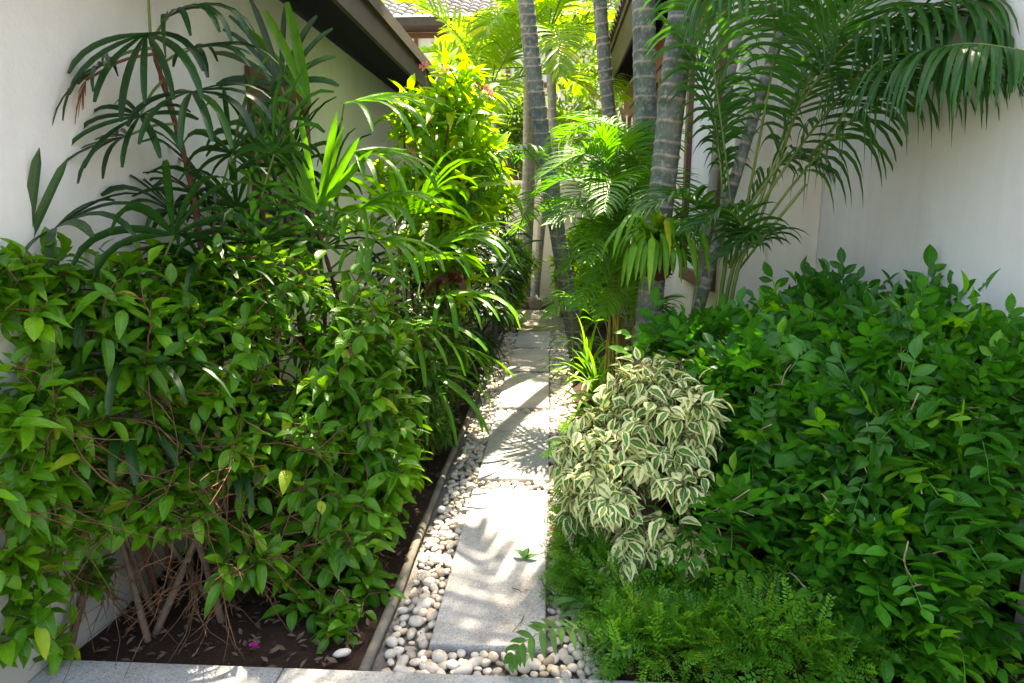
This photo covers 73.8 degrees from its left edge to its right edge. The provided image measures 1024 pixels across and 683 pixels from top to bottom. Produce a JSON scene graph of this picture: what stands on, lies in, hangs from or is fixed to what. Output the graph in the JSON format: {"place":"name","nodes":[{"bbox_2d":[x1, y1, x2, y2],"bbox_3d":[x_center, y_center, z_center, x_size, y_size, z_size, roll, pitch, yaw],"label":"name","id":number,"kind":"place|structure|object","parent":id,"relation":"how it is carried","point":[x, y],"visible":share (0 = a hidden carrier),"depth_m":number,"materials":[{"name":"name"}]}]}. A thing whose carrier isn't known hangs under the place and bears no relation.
{"place":"outdoors","nodes":[
{"label":"outdoors","id":0,"kind":"place"},
{"bbox_2d":[0,0,456,682],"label":"house","id":1,"kind":"structure","parent":0,"point":[370,46],"depth_m":2.70,"materials":[{"name":"paint"}]},
{"bbox_2d":[244,65,317,283],"bbox_3d":[-1.385,-0.923,4.186,0.027,1.280,0.900,1,11,3],"label":"window","id":2,"kind":"structure","parent":1,"relation":"in","point":[267,215],"depth_m":4.07,"materials":[{"name":"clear glass"}]},
{"bbox_2d":[74,309,505,670],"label":"soil","id":3,"kind":"structure","parent":0,"point":[279,632],"depth_m":2.51,"materials":[{"name":"soil"}]},
{"bbox_2d":[0,527,80,674],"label":"leafy seedling","id":4,"kind":"object","parent":3,"relation":"on","point":[39,630],"visible":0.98,"depth_m":2.04,"materials":[{"name":"green plant"}]},
{"bbox_2d":[20,147,164,608],"bbox_3d":[-1.402,0.245,2.269,0.476,1.733,0.379,-10,15,-44],"label":"lady palm","id":5,"kind":"object","parent":3,"relation":"on","point":[70,218],"visible":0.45,"depth_m":2.16,"materials":[{"name":"green plant"}]},
{"bbox_2d":[52,0,278,513],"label":"lady palm","id":6,"kind":"object","parent":3,"relation":"on","point":[160,60],"visible":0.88,"depth_m":2.33,"materials":[{"name":"green plant"}]},
{"bbox_2d":[0,224,356,682],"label":"broadleaf shrub","id":7,"kind":"object","parent":3,"relation":"on","point":[39,495],"visible":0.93,"depth_m":2.34,"materials":[{"name":"green plant"}]},
{"bbox_2d":[37,159,323,592],"bbox_3d":[-1.274,0.211,2.567,0.952,1.686,1.111,6,12,30],"label":"lady palm","id":8,"kind":"object","parent":3,"relation":"on","point":[147,232],"visible":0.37,"depth_m":2.27,"materials":[{"name":"green plant"}]},
{"bbox_2d":[95,57,443,553],"bbox_3d":[-1.098,-0.145,3.283,1.382,2.124,2.083,1,11,3],"label":"lady palm","id":9,"kind":"object","parent":3,"relation":"on","point":[245,207],"visible":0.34,"depth_m":2.75,"materials":[{"name":"green plant"}]},
{"bbox_2d":[215,0,338,375],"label":"fan palm","id":10,"kind":"object","parent":3,"relation":"on","point":[293,67],"visible":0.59,"depth_m":3.24,"materials":[{"name":"green plant"}]},
{"bbox_2d":[211,257,432,633],"bbox_3d":[-0.760,0.343,2.916,0.809,1.383,1.201,1,11,3],"label":"broadleaf shrub","id":11,"kind":"object","parent":3,"relation":"on","point":[381,463],"visible":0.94,"depth_m":2.72,"materials":[{"name":"green plant"}]},
{"bbox_2d":[96,389,567,667],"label":"leaf litter","id":12,"kind":"object","parent":3,"relation":"on","point":[281,647],"visible":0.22,"depth_m":2.47,"materials":[{"name":"brown plant"}]},
{"bbox_2d":[310,585,365,653],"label":"leafy seedling","id":13,"kind":"object","parent":3,"relation":"on","point":[335,628],"visible":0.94,"depth_m":2.44,"materials":[{"name":"green plant"}]},
{"bbox_2d":[333,648,350,657],"bbox_3d":[-0.583,1.069,2.341,0.065,0.031,0.031,-5,12,-25],"label":"pebble","id":14,"kind":"object","parent":3,"relation":"on","point":[343,652],"visible":1,"depth_m":2.33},
{"bbox_2d":[234,92,452,487],"bbox_3d":[-0.652,-0.229,3.496,0.729,2.170,1.149,9,14,41],"label":"fan palm","id":15,"kind":"object","parent":3,"relation":"on","point":[330,188],"visible":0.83,"depth_m":3.31,"materials":[{"name":"green plant"}]},
{"bbox_2d":[279,147,524,445],"bbox_3d":[-0.566,-0.175,4.051,1.513,1.858,1.234,-6,12,-30],"label":"fan palm","id":16,"kind":"object","parent":3,"relation":"on","point":[411,203],"visible":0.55,"depth_m":3.87,"materials":[{"name":"green plant"}]},
{"bbox_2d":[358,331,504,670],"bbox_3d":[-0.302,0.480,5.489,0.050,0.050,6.636,1,11,3],"label":"garden edging","id":17,"kind":"object","parent":3,"relation":"on","point":[378,635],"visible":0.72,"depth_m":3.00,"materials":[{"name":"concrete"}]},
{"bbox_2d":[388,249,477,458],"bbox_3d":[-0.546,0.056,4.505,0.523,1.311,2.092,1,11,3],"label":"leaved shrub","id":18,"kind":"object","parent":3,"relation":"on","point":[439,426],"visible":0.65,"depth_m":4.00,"materials":[{"name":"green plant"}]},
{"bbox_2d":[361,42,529,409],"bbox_3d":[-0.470,-0.755,5.022,1.215,2.711,1.388,1,11,3],"label":"flowering shrub","id":19,"kind":"object","parent":3,"relation":"on","point":[449,127],"visible":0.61,"depth_m":4.75,"materials":[{"name":"green plant"}]},
{"bbox_2d":[425,272,466,377],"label":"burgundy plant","id":20,"kind":"object","parent":3,"relation":"on","point":[439,279],"visible":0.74,"depth_m":4.34,"materials":[{"name":"green plant"}]},
{"bbox_2d":[362,208,542,364],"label":"fan palm","id":21,"kind":"object","parent":3,"relation":"on","point":[480,335],"visible":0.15,"depth_m":5.43,"materials":[{"name":"green plant"}]},
{"bbox_2d":[395,190,531,359],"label":"fan palm","id":22,"kind":"object","parent":3,"relation":"on","point":[493,267],"visible":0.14,"depth_m":6.63,"materials":[{"name":"green plant"}]},
{"bbox_2d":[448,355,488,415],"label":"grassy tuft","id":23,"kind":"object","parent":3,"relation":"on","point":[469,392],"visible":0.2,"depth_m":5.36,"materials":[{"name":"green plant"}]},
{"bbox_2d":[452,343,503,390],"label":"grassy tuft","id":24,"kind":"object","parent":3,"relation":"on","point":[473,370],"visible":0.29,"depth_m":6.18,"materials":[{"name":"green plant"}]},
{"bbox_2d":[434,154,530,341],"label":"fan palm","id":25,"kind":"object","parent":3,"relation":"on","point":[500,283],"visible":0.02,"depth_m":7.90,"materials":[{"name":"green plant"}]},
{"bbox_2d":[468,316,509,344],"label":"grassy tuft","id":26,"kind":"object","parent":3,"relation":"on","point":[484,328],"visible":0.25,"depth_m":7.93,"materials":[{"name":"green plant"}]},
{"bbox_2d":[466,322,511,363],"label":"grassy tuft","id":27,"kind":"object","parent":3,"relation":"on","point":[473,345],"visible":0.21,"depth_m":7.05,"materials":[{"name":"green plant"}]},
{"bbox_2d":[392,0,600,243],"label":"palm tree","id":28,"kind":"object","parent":3,"relation":"on","point":[491,54],"visible":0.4,"depth_m":9.60,"materials":[{"name":"green plant"}]},
{"bbox_2d":[480,231,547,331],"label":"background bush","id":29,"kind":"object","parent":3,"relation":"on","point":[519,288],"visible":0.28,"depth_m":8.71,"materials":[{"name":"green plant"}]},
{"bbox_2d":[370,305,601,679],"bbox_3d":[0.192,0.207,7.138,0.796,0.010,10.043,1,11,3],"label":"gravel bed","id":30,"kind":"object","parent":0,"point":[379,664],"visible":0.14,"depth_m":3.05,"materials":[{"name":"gravel"}]},
{"bbox_2d":[384,649,395,658],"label":"pebble","id":31,"kind":"object","parent":30,"relation":"on","point":[390,653],"visible":0.93,"depth_m":2.35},
{"bbox_2d":[385,636,397,647],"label":"pebble","id":32,"kind":"object","parent":30,"relation":"on","point":[391,641],"visible":1,"depth_m":2.40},
{"bbox_2d":[393,665,411,672],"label":"pebble","id":33,"kind":"object","parent":30,"relation":"on","point":[401,668],"visible":0.53,"depth_m":2.24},
{"bbox_2d":[396,654,408,665],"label":"pebble","id":34,"kind":"object","parent":30,"relation":"on","point":[403,659],"visible":0.69,"depth_m":2.32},
{"bbox_2d":[409,658,421,666],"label":"pebble","id":35,"kind":"object","parent":30,"relation":"on","point":[414,662],"visible":0.98,"depth_m":2.31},
{"bbox_2d":[408,615,423,627],"bbox_3d":[-0.356,1.041,2.538,0.058,0.044,0.052,-1,17,3],"label":"pebble","id":36,"kind":"object","parent":30,"relation":"on","point":[415,621],"visible":0.99,"depth_m":2.52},
{"bbox_2d":[416,608,427,617],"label":"pebble","id":37,"kind":"object","parent":30,"relation":"on","point":[422,612],"visible":0.87,"depth_m":2.58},
{"bbox_2d":[417,553,428,564],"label":"pebble","id":38,"kind":"object","parent":30,"relation":"on","point":[423,558],"visible":0.98,"depth_m":2.98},
{"bbox_2d":[416,599,430,608],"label":"pebble","id":39,"kind":"object","parent":30,"relation":"on","point":[424,603],"visible":0.72,"depth_m":2.63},
{"bbox_2d":[418,639,428,649],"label":"pebble","id":40,"kind":"object","parent":30,"relation":"on","point":[423,644],"visible":0.98,"depth_m":2.40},
{"bbox_2d":[423,577,435,586],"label":"pebble","id":41,"kind":"object","parent":30,"relation":"on","point":[427,581],"visible":0.86,"depth_m":2.79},
{"bbox_2d":[426,609,437,621],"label":"pebble","id":42,"kind":"object","parent":30,"relation":"on","point":[432,614],"visible":0.94,"depth_m":2.56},
{"bbox_2d":[425,662,439,673],"bbox_3d":[-0.267,1.091,2.277,0.068,0.040,0.040,-5,10,36],"label":"pebble","id":43,"kind":"object","parent":30,"relation":"on","point":[432,667],"visible":0.88,"depth_m":2.26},
{"bbox_2d":[429,555,440,563],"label":"pebble","id":44,"kind":"object","parent":30,"relation":"on","point":[434,559],"visible":0.99,"depth_m":2.99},
{"bbox_2d":[432,649,447,663],"bbox_3d":[-0.246,1.074,2.328,0.055,0.043,0.048,-1,11,-3],"label":"pebble","id":45,"kind":"object","parent":30,"relation":"on","point":[439,655],"visible":0.95,"depth_m":2.31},
{"bbox_2d":[435,567,445,577],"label":"pebble","id":46,"kind":"object","parent":30,"relation":"on","point":[440,572],"visible":0.98,"depth_m":2.86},
{"bbox_2d":[446,659,458,669],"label":"pebble","id":47,"kind":"object","parent":30,"relation":"on","point":[451,664],"visible":0.98,"depth_m":2.29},
{"bbox_2d":[453,665,472,674],"bbox_3d":[-0.163,1.097,2.266,0.066,0.036,0.034,-4,11,-19],"label":"pebble","id":48,"kind":"object","parent":30,"relation":"on","point":[464,670],"visible":0.67,"depth_m":2.26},
{"bbox_2d":[469,656,483,667],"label":"pebble","id":49,"kind":"object","parent":30,"relation":"on","point":[475,661],"visible":0.85,"depth_m":2.31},
{"bbox_2d":[481,658,490,667],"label":"pebble","id":50,"kind":"object","parent":30,"relation":"on","point":[485,662],"visible":0.98,"depth_m":2.29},
{"bbox_2d":[429,489,546,656],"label":"paving slab","id":51,"kind":"structure","parent":30,"relation":"on","point":[487,607],"depth_m":2.81,"materials":[{"name":"grey stone"}]},
{"bbox_2d":[513,548,538,558],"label":"fallen leaf","id":52,"kind":"object","parent":51,"relation":"on","point":[525,554],"visible":0.97,"depth_m":2.97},
{"bbox_2d":[487,651,498,661],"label":"pebble","id":53,"kind":"object","parent":30,"relation":"on","point":[492,656],"visible":0.95,"depth_m":2.33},
{"bbox_2d":[428,331,579,546],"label":"pebbles","id":54,"kind":"object","parent":30,"relation":"on","point":[558,410],"visible":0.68,"depth_m":4.67,"materials":[{"name":"stone"}]},
{"bbox_2d":[493,0,531,296],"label":"palm tree","id":55,"kind":"object","parent":30,"relation":"on","point":[527,162],"visible":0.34,"depth_m":10.80,"materials":[{"name":"grey plant"}]},
{"bbox_2d":[477,413,548,484],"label":"paving slab","id":56,"kind":"structure","parent":30,"relation":"on","point":[518,444],"depth_m":4.33,"materials":[{"name":"grey stone"}]},
{"bbox_2d":[427,0,611,296],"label":"palm tree","id":57,"kind":"object","parent":30,"relation":"on","point":[478,24],"visible":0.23,"depth_m":10.86,"materials":[{"name":"green plant"}]},
{"bbox_2d":[496,373,548,411],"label":"paving slab","id":58,"kind":"structure","parent":30,"relation":"on","point":[519,395],"depth_m":5.72,"materials":[{"name":"grey stone"}]},
{"bbox_2d":[517,663,530,673],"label":"pebble","id":59,"kind":"object","parent":30,"relation":"on","point":[523,670],"visible":0.76,"depth_m":2.27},
{"bbox_2d":[507,349,548,373],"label":"paving slab","id":60,"kind":"structure","parent":30,"relation":"on","point":[524,360],"depth_m":6.95,"materials":[{"name":"grey stone"}]},
{"bbox_2d":[514,331,549,348],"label":"paving slab","id":61,"kind":"structure","parent":30,"relation":"on","point":[531,340],"depth_m":8.09,"materials":[{"name":"grey stone"}]},
{"bbox_2d":[448,0,618,316],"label":"palm tree","id":62,"kind":"object","parent":30,"relation":"on","point":[554,72],"visible":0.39,"depth_m":9.16,"materials":[{"name":"green plant"}]},
{"bbox_2d":[526,658,541,670],"bbox_3d":[0.072,1.087,2.300,0.058,0.038,0.047,5,24,12],"label":"pebble","id":63,"kind":"object","parent":30,"relation":"on","point":[535,665],"visible":0.91,"depth_m":2.29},
{"bbox_2d":[504,324,564,331],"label":"fallen frond","id":64,"kind":"object","parent":30,"relation":"on","point":[538,327],"visible":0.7,"depth_m":8.84,"materials":[{"name":"brown plant"}]},
{"bbox_2d":[527,294,542,309],"bbox_3d":[0.368,-0.621,11.075,0.328,0.288,0.242,10,14,43],"label":"rock","id":65,"kind":"object","parent":30,"relation":"on","point":[534,301],"visible":0.81,"depth_m":10.97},
{"bbox_2d":[456,0,633,296],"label":"palm tree","id":66,"kind":"object","parent":30,"relation":"on","point":[591,68],"visible":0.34,"depth_m":10.93,"materials":[{"name":"green plant"}]},
{"bbox_2d":[542,656,554,665],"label":"pebble","id":67,"kind":"object","parent":30,"relation":"on","point":[547,661],"visible":0.83,"depth_m":2.31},
{"bbox_2d":[542,297,554,308],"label":"rock","id":68,"kind":"object","parent":30,"relation":"on","point":[546,305],"visible":0.6,"depth_m":11.00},
{"bbox_2d":[550,666,561,677],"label":"pebble","id":69,"kind":"object","parent":30,"relation":"on","point":[555,671],"visible":0.98,"depth_m":2.25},
{"bbox_2d":[558,648,568,660],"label":"pebble","id":70,"kind":"object","parent":30,"relation":"on","point":[562,652],"visible":0.9,"depth_m":2.34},
{"bbox_2d":[563,655,573,665],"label":"pebble","id":71,"kind":"object","parent":30,"relation":"on","point":[567,659],"visible":0.93,"depth_m":2.31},
{"bbox_2d":[567,662,578,672],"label":"pebble","id":72,"kind":"object","parent":30,"relation":"on","point":[572,667],"visible":0.95,"depth_m":2.28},
{"bbox_2d":[567,642,580,654],"bbox_3d":[0.215,1.070,2.378,0.049,0.043,0.040,-8,13,-36],"label":"pebble","id":73,"kind":"object","parent":30,"relation":"on","point":[570,649],"visible":0.52,"depth_m":2.37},
{"bbox_2d":[572,650,583,660],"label":"pebble","id":74,"kind":"object","parent":30,"relation":"on","point":[576,654],"visible":0.88,"depth_m":2.33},
{"bbox_2d":[393,0,588,16],"label":"sky","id":75,"kind":"structure","parent":0,"point":[450,14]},
{"bbox_2d":[384,0,624,180],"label":"house","id":76,"kind":"structure","parent":0,"point":[423,30],"depth_m":17.39,"materials":[{"name":"ceramic"}]},
{"bbox_2d":[408,33,446,77],"bbox_3d":[-2.457,-7.230,17.604,1.600,1.350,0.067,1,11,3],"label":"window","id":77,"kind":"structure","parent":76,"relation":"in","point":[420,39],"depth_m":17.49,"materials":[{"name":"glass"}]},
{"bbox_2d":[506,32,567,87],"bbox_3d":[0.638,-7.198,17.433,1.600,1.350,0.067,1,11,3],"label":"window","id":78,"kind":"structure","parent":76,"relation":"in","point":[511,71],"depth_m":17.50,"materials":[{"name":"glass"}]},
{"bbox_2d":[564,314,1023,682],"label":"soil","id":79,"kind":"structure","parent":0,"point":[624,676],"depth_m":2.32,"materials":[{"name":"soil"}]},
{"bbox_2d":[456,143,574,386],"bbox_3d":[0.076,-0.474,5.262,0.567,2.045,1.569,6,12,31],"label":"areca palm","id":80,"kind":"object","parent":79,"relation":"on","point":[518,148],"visible":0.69,"depth_m":5.07,"materials":[{"name":"plant"}]},
{"bbox_2d":[518,0,583,359],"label":"palm tree","id":81,"kind":"object","parent":79,"relation":"on","point":[533,67],"visible":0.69,"depth_m":6.85,"materials":[{"name":"grey plant"}]},
{"bbox_2d":[503,591,639,672],"bbox_3d":[0.257,0.992,2.337,0.405,0.173,0.573,5,12,26],"label":"fern","id":82,"kind":"object","parent":79,"relation":"on","point":[514,660],"visible":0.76,"depth_m":2.21,"materials":[{"name":"green plant"}]},
{"bbox_2d":[545,214,601,318],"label":"background bush","id":83,"kind":"object","parent":79,"relation":"on","point":[569,237],"visible":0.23,"depth_m":9.79,"materials":[{"name":"green plant"}]},
{"bbox_2d":[547,303,605,348],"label":"strap plant","id":84,"kind":"object","parent":79,"relation":"on","point":[585,330],"visible":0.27,"depth_m":7.63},
{"bbox_2d":[535,314,630,383],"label":"strap plant","id":85,"kind":"object","parent":79,"relation":"on","point":[584,351],"visible":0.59,"depth_m":6.40,"materials":[{"name":"green plant"}]},
{"bbox_2d":[553,366,623,432],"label":"strap plant","id":86,"kind":"object","parent":79,"relation":"on","point":[579,412],"visible":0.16,"depth_m":4.78,"materials":[{"name":"green plant"}]},
{"bbox_2d":[560,333,627,410],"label":"strap plant","id":87,"kind":"object","parent":79,"relation":"on","point":[592,385],"visible":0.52,"depth_m":5.58,"materials":[{"name":"green plant"}]},
{"bbox_2d":[571,255,617,329],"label":"background bush","id":88,"kind":"object","parent":79,"relation":"on","point":[584,313],"visible":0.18,"depth_m":8.92,"materials":[{"name":"green plant"}]},
{"bbox_2d":[566,205,630,275],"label":"background bush","id":89,"kind":"object","parent":79,"relation":"on","point":[598,206],"visible":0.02,"depth_m":9.97,"materials":[{"name":"green plant"}]},
{"bbox_2d":[502,112,711,390],"bbox_3d":[0.681,-0.597,5.168,1.558,2.325,1.678,1,11,3],"label":"areca palm","id":90,"kind":"object","parent":79,"relation":"on","point":[638,171],"visible":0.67,"depth_m":4.92,"materials":[{"name":"green plant"}]},
{"bbox_2d":[593,0,631,340],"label":"palm tree","id":91,"kind":"object","parent":79,"relation":"on","point":[602,36],"visible":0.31,"depth_m":7.65,"materials":[{"name":"grey plant"}]},
{"bbox_2d":[545,347,734,591],"bbox_3d":[0.544,0.546,2.802,0.825,0.972,0.859,1,11,3],"label":"variegated ficus","id":92,"kind":"object","parent":79,"relation":"on","point":[615,455],"visible":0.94,"depth_m":2.67,"materials":[{"name":"green plant"}]},
{"bbox_2d":[632,0,661,352],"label":"palm tree","id":93,"kind":"object","parent":79,"relation":"on","point":[644,89],"visible":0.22,"depth_m":5.37,"materials":[{"name":"grey plant"}]},
{"bbox_2d":[631,2,693,420],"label":"palm tree","id":94,"kind":"object","parent":79,"relation":"on","point":[666,152],"visible":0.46,"depth_m":4.32,"materials":[{"name":"grey plant"}]},
{"bbox_2d":[599,197,709,291],"bbox_3d":[0.861,-0.610,4.285,0.644,0.574,0.712,1,11,3],"label":"hanging plant","id":95,"kind":"object","parent":94,"relation":"attached to","point":[654,256],"visible":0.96,"depth_m":4.05,"materials":[{"name":"green plant"}]},
{"bbox_2d":[654,488,766,569],"bbox_3d":[0.828,0.851,2.821,0.484,0.352,0.484,1,11,3],"label":"shrub","id":96,"kind":"object","parent":79,"relation":"on","point":[668,507],"visible":0.09,"depth_m":2.64,"materials":[{"name":"plant"}]},
{"bbox_2d":[690,6,745,314],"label":"palm tree","id":97,"kind":"object","parent":79,"relation":"on","point":[714,177],"visible":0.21,"depth_m":4.63,"materials":[{"name":"grey plant"}]},
{"bbox_2d":[537,413,919,682],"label":"ground cover","id":98,"kind":"object","parent":79,"relation":"on","point":[716,614],"visible":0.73,"depth_m":2.25,"materials":[{"name":"green plant"}]},
{"bbox_2d":[693,1,795,309],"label":"palm tree","id":99,"kind":"object","parent":79,"relation":"on","point":[706,279],"visible":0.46,"depth_m":4.27,"materials":[{"name":"grey plant"}]},
{"bbox_2d":[608,255,900,584],"bbox_3d":[1.308,0.380,3.236,1.727,1.511,2.148,1,11,3],"label":"jasmine shrub","id":100,"kind":"object","parent":79,"relation":"on","point":[741,349],"visible":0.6,"depth_m":2.89,"materials":[{"name":"green plant"}]},
{"bbox_2d":[629,0,1023,308],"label":"areca palm","id":101,"kind":"object","parent":79,"relation":"on","point":[910,76],"visible":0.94,"depth_m":3.51,"materials":[{"name":"plant"}]},
{"bbox_2d":[708,269,1023,682],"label":"jasmine shrub","id":102,"kind":"object","parent":79,"relation":"on","point":[932,451],"visible":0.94,"depth_m":2.33,"materials":[{"name":"green plant"}]},
{"bbox_2d":[784,244,986,316],"bbox_3d":[1.913,0.181,3.590,0.768,1.393,1.310,-4,11,-21],"label":"jasmine shrub","id":103,"kind":"object","parent":79,"relation":"on","point":[930,255],"visible":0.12,"depth_m":3.44,"materials":[{"name":"green plant"}]},
{"bbox_2d":[1015,520,1023,641],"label":"wall pillar","id":104,"kind":"structure","parent":79,"relation":"on","point":[1019,617],"depth_m":2.39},
{"label":"ground","id":105,"kind":"structure","parent":0,"visible":0},
{"bbox_2d":[28,660,671,682],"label":"kerb","id":106,"kind":"structure","parent":105,"relation":"on","point":[81,671],"depth_m":2.19,"materials":[{"name":"concrete"}]},
{"bbox_2d":[418,181,612,300],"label":"garden wall","id":107,"kind":"structure","parent":105,"relation":"on","point":[545,279],"depth_m":11.99,"materials":[{"name":"paint"}]},
{"bbox_2d":[423,36,623,180],"bbox_3d":[0.189,-3.570,14.207,4.156,4.937,2.997,1,11,3],"label":"tree","id":108,"kind":"object","parent":105,"relation":"on","point":[513,126],"visible":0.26,"depth_m":13.51,"materials":[{"name":"green plant"}]},
{"bbox_2d":[541,0,625,132],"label":"tree","id":109,"kind":"object","parent":105,"relation":"on","point":[592,57],"visible":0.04,"depth_m":14.65,"materials":[{"name":"green plant"}]},
{"bbox_2d":[609,0,1023,585],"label":"house","id":110,"kind":"structure","parent":105,"relation":"on","point":[958,205],"depth_m":3.83,"materials":[{"name":"concrete"}]},
{"bbox_2d":[626,104,635,205],"bbox_3d":[1.882,-2.507,10.581,0.057,2.250,1.700,1,11,3],"label":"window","id":111,"kind":"structure","parent":110,"relation":"in","point":[631,112],"depth_m":10.94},
{"bbox_2d":[656,67,661,115],"bbox_3d":[1.741,-2.049,8.128,0.057,2.250,1.700,1,11,3],"label":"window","id":112,"kind":"structure","parent":110,"relation":"in","point":[658,76],"depth_m":8.07,"materials":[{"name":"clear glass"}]},
{"bbox_2d":[679,0,727,291],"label":"window","id":113,"kind":"structure","parent":110,"relation":"in","point":[697,159],"depth_m":6.00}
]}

